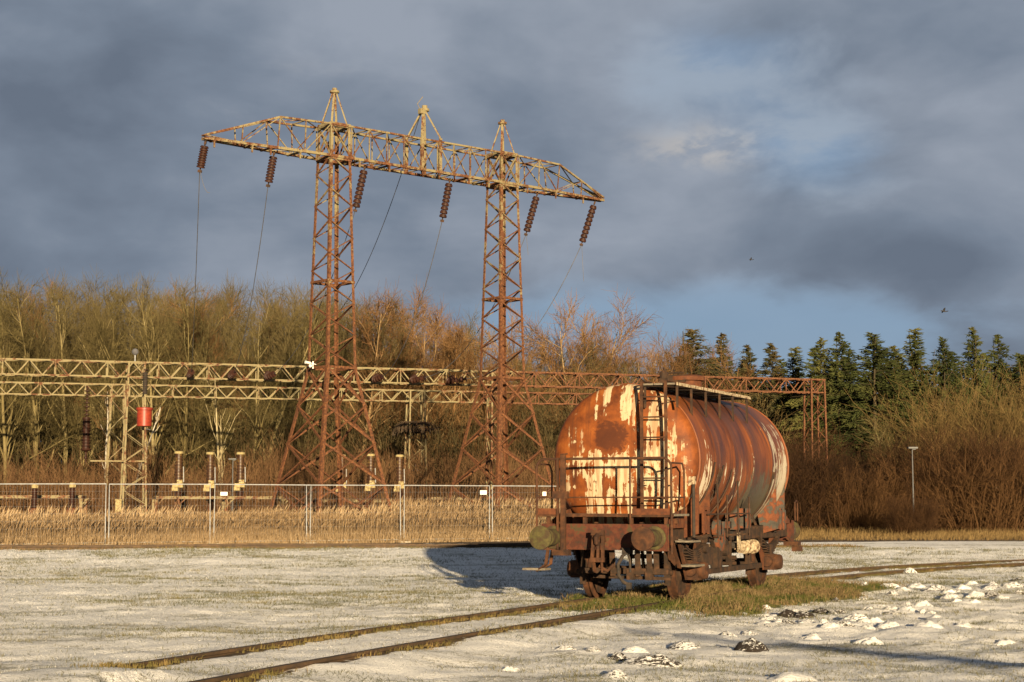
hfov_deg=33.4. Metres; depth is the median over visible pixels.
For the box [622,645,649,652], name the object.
molehill
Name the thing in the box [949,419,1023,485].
bush
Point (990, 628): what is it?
molehill
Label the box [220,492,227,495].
sign
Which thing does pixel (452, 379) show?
insulator string
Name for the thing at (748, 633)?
molehill
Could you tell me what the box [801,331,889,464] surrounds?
conifer
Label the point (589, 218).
insulator string
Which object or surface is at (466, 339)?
bare tree
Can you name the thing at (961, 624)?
molehill
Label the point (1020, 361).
conifer
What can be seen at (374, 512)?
fence panel
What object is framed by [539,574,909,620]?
grass
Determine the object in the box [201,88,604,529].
transmission pylon
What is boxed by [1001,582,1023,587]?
molehill
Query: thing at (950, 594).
molehill
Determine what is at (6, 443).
bare tree
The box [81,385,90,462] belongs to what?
hanging insulator
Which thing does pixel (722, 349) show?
conifer
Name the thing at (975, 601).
molehill
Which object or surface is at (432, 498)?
support frame
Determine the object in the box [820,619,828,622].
molehill
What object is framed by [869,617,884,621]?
molehill
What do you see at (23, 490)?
undergrowth
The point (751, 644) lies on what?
molehill
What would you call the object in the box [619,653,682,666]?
molehill
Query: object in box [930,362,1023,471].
bush
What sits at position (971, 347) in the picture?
conifer
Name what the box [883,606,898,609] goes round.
molehill
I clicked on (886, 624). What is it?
molehill
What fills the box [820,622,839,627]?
molehill
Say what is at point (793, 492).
bush
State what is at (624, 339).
bare tree
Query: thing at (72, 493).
post insulator
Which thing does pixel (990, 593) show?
molehill
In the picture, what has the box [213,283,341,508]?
bare tree
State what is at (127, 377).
gantry
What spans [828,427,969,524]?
bush
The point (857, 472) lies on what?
bush
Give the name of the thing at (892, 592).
molehill
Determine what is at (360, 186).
insulator string
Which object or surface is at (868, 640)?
molehill
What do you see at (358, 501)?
support frame
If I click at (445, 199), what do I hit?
insulator string
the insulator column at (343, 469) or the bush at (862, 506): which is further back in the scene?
the insulator column at (343, 469)
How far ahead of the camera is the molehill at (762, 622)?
24.51 m
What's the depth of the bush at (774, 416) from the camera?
98.33 m
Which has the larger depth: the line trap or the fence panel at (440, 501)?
the line trap
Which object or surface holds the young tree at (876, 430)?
on the ground at (393, 663)
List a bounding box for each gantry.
[0,358,827,517]
[0,381,591,514]
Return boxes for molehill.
[502,666,519,671]
[553,645,577,650]
[585,645,601,651]
[602,668,627,677]
[607,652,627,660]
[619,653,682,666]
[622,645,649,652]
[658,632,672,635]
[667,640,700,649]
[718,631,737,636]
[734,637,768,651]
[741,630,758,635]
[756,620,770,623]
[761,617,772,619]
[766,672,817,681]
[777,609,796,617]
[782,619,795,623]
[793,611,815,618]
[804,635,820,639]
[806,633,819,636]
[812,607,827,613]
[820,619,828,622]
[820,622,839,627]
[828,609,846,614]
[836,621,855,626]
[841,613,868,620]
[853,636,883,644]
[860,618,874,622]
[861,624,876,629]
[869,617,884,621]
[875,621,900,628]
[882,610,903,614]
[883,583,900,588]
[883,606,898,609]
[885,590,899,595]
[896,586,909,590]
[897,606,918,610]
[899,601,911,605]
[903,568,917,572]
[908,582,926,587]
[912,621,943,628]
[914,600,933,606]
[922,584,949,591]
[926,614,942,619]
[938,594,949,599]
[941,589,956,592]
[942,592,961,597]
[953,622,973,626]
[955,584,971,588]
[963,581,977,584]
[966,591,984,596]
[969,599,980,602]
[980,627,998,630]
[981,586,995,589]
[984,591,1000,596]
[986,583,999,587]
[994,595,1009,598]
[994,639,1015,644]
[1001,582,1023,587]
[1014,589,1023,593]
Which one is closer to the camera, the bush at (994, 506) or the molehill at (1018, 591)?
the molehill at (1018, 591)
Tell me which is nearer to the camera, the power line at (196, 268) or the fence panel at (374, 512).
the fence panel at (374, 512)
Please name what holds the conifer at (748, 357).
on the ground at (393, 663)
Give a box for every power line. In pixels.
[191,173,199,371]
[234,187,267,372]
[274,212,354,373]
[338,120,418,312]
[382,222,441,376]
[425,236,525,377]
[466,246,580,378]
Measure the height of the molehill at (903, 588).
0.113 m
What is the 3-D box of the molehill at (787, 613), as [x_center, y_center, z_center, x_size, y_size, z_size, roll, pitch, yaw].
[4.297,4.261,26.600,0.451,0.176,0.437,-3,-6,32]
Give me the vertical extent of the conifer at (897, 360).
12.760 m
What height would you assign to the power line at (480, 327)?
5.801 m
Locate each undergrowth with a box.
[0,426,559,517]
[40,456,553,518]
[785,464,1023,533]
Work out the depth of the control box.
78.54 m
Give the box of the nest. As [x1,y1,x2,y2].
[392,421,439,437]
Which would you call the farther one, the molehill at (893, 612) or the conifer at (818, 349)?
the conifer at (818, 349)
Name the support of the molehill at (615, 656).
on the ground at (393, 663)
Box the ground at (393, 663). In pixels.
[0,532,1023,681]
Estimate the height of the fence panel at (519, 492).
2.124 m
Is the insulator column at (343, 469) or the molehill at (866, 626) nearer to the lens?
the molehill at (866, 626)
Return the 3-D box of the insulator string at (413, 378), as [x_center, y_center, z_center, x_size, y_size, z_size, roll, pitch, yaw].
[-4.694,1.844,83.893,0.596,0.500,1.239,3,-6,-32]
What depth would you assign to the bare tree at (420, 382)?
115.28 m
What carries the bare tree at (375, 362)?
on the ground at (393, 663)
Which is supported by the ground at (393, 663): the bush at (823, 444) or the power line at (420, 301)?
the bush at (823, 444)
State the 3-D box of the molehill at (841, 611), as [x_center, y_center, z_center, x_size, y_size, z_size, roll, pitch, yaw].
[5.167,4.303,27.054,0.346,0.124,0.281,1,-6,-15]
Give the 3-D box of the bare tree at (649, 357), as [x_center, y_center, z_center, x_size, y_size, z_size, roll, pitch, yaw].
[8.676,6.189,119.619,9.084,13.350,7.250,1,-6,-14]
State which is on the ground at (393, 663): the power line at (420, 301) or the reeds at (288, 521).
the reeds at (288, 521)
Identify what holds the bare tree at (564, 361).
on the ground at (393, 663)
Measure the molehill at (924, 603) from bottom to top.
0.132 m
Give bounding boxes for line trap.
[136,369,152,429]
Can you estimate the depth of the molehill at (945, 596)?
31.34 m
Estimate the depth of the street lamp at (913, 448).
73.23 m
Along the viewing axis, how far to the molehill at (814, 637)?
22.30 m
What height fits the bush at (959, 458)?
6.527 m
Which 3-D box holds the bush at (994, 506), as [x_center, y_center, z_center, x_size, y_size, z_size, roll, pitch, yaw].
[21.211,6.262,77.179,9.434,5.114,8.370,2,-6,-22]
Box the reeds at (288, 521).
[0,492,559,544]
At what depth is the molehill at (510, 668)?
18.14 m
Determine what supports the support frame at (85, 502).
on the ground at (393, 663)
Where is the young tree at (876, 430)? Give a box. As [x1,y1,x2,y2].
[855,414,906,488]
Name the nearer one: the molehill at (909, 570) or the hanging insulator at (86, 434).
the molehill at (909, 570)
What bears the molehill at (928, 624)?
on the ground at (393, 663)
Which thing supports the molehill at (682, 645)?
on the ground at (393, 663)
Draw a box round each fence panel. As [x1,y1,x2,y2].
[0,483,108,544]
[108,484,216,543]
[213,484,315,543]
[304,485,407,542]
[403,485,495,542]
[492,485,559,540]
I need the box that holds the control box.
[115,499,121,513]
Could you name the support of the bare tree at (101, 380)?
on the ground at (393, 663)
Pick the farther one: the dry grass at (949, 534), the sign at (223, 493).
the dry grass at (949, 534)
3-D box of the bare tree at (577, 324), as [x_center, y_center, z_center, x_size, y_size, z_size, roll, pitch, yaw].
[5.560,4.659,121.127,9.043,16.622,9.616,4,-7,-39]
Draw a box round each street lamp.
[229,458,236,510]
[907,447,917,514]
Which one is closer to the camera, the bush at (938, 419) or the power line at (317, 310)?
the power line at (317, 310)
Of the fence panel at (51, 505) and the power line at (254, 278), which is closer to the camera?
the fence panel at (51, 505)
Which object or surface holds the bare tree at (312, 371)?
on the ground at (393, 663)
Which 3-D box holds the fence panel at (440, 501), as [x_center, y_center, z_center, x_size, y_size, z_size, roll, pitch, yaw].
[-2.342,6.280,61.761,3.675,2.124,0.700,3,-6,-28]
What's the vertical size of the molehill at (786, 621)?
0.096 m
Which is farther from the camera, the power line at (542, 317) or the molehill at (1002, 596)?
the power line at (542, 317)
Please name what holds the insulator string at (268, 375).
attached to the gantry at (127, 377)
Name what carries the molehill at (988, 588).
on the ground at (393, 663)
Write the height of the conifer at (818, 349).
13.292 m
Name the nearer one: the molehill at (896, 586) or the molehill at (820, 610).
the molehill at (820, 610)
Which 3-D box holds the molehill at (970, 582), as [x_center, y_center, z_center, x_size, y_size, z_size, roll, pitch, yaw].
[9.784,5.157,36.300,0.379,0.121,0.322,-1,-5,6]
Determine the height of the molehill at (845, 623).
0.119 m
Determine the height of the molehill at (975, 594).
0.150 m
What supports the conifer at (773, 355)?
on the ground at (393, 663)
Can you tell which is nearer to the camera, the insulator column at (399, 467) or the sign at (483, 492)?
the sign at (483, 492)
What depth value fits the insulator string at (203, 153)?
65.14 m
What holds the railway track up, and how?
on the ground at (393, 663)
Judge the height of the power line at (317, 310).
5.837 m
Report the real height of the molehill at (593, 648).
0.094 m
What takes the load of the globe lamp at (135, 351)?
on the gantry at (127, 377)
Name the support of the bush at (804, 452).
on the ground at (393, 663)
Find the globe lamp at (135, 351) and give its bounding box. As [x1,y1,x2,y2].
[132,348,138,360]
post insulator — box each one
[29,484,39,514]
[66,484,76,514]
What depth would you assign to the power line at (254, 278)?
71.55 m
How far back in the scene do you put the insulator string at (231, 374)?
80.64 m
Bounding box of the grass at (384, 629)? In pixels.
[70,560,1009,681]
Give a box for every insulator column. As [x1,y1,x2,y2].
[172,451,183,499]
[203,452,215,512]
[234,452,245,511]
[336,454,346,496]
[365,453,375,499]
[394,454,404,498]
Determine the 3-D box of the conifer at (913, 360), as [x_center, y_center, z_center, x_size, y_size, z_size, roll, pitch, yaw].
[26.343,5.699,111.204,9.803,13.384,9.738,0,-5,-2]
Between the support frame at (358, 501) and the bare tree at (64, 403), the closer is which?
the support frame at (358, 501)
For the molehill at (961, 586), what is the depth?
34.63 m
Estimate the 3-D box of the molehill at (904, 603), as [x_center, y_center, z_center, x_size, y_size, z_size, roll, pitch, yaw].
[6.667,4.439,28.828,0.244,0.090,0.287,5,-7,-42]
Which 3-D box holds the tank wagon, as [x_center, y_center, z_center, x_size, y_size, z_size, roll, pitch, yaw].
[3.034,2.560,31.369,2.797,4.115,9.040,-2,-6,24]
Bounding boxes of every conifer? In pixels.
[706,333,745,403]
[731,344,767,415]
[743,343,806,446]
[771,346,819,447]
[777,337,866,457]
[790,332,933,469]
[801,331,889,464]
[854,345,929,477]
[877,327,962,463]
[901,336,981,460]
[947,327,1017,444]
[976,334,1022,432]
[980,354,1023,435]
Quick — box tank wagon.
[522,367,802,599]
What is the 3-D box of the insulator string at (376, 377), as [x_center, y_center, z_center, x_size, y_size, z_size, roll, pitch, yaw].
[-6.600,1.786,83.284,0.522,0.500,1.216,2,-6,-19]
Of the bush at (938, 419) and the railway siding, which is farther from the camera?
the bush at (938, 419)
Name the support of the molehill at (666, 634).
on the ground at (393, 663)
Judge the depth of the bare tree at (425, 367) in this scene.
114.12 m
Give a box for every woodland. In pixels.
[0,264,708,510]
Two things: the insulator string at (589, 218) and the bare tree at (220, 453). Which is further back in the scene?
the bare tree at (220, 453)
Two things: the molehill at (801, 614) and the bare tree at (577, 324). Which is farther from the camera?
the bare tree at (577, 324)
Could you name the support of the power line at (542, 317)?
hanging from the insulator string at (589, 218)
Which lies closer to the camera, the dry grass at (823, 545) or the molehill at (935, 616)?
the molehill at (935, 616)
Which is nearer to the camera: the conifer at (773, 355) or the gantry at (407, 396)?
the gantry at (407, 396)
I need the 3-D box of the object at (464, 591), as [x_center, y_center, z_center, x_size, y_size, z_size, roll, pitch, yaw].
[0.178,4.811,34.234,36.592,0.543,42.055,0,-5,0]
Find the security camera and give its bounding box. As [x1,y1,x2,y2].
[305,361,315,368]
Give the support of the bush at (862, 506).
on the ground at (393, 663)
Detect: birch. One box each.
[91,385,127,512]
[127,399,168,506]
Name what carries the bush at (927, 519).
on the ground at (393, 663)
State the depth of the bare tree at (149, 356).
106.74 m
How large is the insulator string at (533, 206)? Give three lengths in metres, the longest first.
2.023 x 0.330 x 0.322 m
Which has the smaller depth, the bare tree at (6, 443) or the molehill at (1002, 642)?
the molehill at (1002, 642)
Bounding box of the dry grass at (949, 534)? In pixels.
[794,524,1023,540]
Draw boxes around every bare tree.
[0,267,95,507]
[0,270,93,509]
[7,279,135,505]
[63,274,189,472]
[105,273,239,497]
[147,269,259,500]
[189,354,249,507]
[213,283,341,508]
[257,286,356,459]
[311,280,439,481]
[350,305,482,480]
[356,295,479,483]
[419,330,507,439]
[469,304,566,445]
[506,283,659,437]
[507,341,586,460]
[544,291,626,428]
[586,340,670,396]
[603,337,660,383]
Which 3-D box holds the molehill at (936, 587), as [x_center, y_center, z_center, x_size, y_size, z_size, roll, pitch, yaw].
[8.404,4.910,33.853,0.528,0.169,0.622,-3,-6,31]
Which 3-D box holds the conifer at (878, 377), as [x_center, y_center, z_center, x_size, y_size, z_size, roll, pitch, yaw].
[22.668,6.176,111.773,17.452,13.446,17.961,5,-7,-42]
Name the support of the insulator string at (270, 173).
hanging from the transmission pylon
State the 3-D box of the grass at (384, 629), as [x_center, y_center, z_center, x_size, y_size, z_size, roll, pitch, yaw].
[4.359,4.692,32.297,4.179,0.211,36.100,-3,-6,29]
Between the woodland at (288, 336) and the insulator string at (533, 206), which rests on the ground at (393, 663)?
the woodland at (288, 336)
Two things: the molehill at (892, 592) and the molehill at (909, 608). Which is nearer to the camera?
the molehill at (909, 608)
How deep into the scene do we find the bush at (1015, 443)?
77.00 m
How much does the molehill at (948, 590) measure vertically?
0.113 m
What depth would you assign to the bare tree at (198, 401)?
109.32 m
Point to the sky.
(866, 157)
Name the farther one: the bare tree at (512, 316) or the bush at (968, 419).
the bare tree at (512, 316)
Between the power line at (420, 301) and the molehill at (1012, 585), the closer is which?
the molehill at (1012, 585)
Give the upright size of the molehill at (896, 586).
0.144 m
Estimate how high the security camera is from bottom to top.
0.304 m
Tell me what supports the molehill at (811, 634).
on the ground at (393, 663)
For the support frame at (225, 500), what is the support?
on the ground at (393, 663)
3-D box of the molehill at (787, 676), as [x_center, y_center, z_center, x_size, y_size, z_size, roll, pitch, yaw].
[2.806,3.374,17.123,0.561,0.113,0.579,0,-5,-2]
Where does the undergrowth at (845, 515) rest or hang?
on the ground at (393, 663)
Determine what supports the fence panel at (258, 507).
on the ground at (393, 663)
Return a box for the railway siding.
[0,543,777,549]
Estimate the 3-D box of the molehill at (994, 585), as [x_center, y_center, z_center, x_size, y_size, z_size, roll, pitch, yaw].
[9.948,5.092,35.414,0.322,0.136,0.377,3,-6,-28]
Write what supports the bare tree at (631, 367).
on the ground at (393, 663)
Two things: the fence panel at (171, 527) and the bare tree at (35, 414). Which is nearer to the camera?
the fence panel at (171, 527)
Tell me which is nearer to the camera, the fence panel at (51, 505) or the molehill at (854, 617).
the molehill at (854, 617)
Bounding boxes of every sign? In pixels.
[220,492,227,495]
[480,490,486,494]
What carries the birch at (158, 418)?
on the ground at (393, 663)
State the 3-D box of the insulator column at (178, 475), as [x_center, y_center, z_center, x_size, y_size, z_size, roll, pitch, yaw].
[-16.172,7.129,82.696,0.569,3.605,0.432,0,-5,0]
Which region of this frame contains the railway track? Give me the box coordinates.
[111,559,1023,681]
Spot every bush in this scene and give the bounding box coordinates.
[724,379,801,444]
[774,402,878,475]
[785,427,909,531]
[785,431,879,533]
[786,428,850,482]
[793,449,935,533]
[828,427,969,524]
[841,357,1023,472]
[848,401,1023,533]
[869,422,1023,533]
[874,484,968,535]
[881,352,1023,460]
[922,412,1023,529]
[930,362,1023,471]
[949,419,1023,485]
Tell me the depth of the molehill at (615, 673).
17.17 m
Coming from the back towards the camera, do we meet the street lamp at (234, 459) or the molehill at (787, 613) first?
the street lamp at (234, 459)
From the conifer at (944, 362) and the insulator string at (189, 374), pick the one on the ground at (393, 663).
the conifer at (944, 362)
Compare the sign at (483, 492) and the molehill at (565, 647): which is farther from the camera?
the sign at (483, 492)
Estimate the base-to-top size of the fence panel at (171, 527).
2.134 m
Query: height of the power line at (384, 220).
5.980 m
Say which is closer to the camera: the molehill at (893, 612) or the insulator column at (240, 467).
the molehill at (893, 612)
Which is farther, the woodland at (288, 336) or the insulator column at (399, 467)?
the woodland at (288, 336)
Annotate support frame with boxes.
[0,495,93,516]
[152,496,287,513]
[314,500,413,507]
[424,497,471,503]
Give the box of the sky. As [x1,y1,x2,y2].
[0,0,1023,470]
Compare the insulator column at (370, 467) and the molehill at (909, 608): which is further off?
the insulator column at (370, 467)
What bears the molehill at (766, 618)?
on the ground at (393, 663)
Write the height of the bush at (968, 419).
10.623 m
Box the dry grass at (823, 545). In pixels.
[2,542,863,550]
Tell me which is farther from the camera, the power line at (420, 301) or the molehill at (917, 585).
the power line at (420, 301)
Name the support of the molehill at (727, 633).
on the ground at (393, 663)
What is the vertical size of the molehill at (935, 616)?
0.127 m
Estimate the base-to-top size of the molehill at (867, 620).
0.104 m
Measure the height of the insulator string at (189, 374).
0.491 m
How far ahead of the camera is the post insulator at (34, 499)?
76.09 m
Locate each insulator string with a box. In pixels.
[186,369,194,377]
[196,140,208,172]
[227,370,236,378]
[264,371,275,379]
[265,151,276,186]
[352,165,366,211]
[371,373,383,382]
[409,374,425,382]
[439,178,451,221]
[446,375,466,383]
[524,192,538,235]
[579,201,596,245]
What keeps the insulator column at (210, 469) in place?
on the ground at (393, 663)
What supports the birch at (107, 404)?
on the ground at (393, 663)
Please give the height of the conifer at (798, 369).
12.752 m

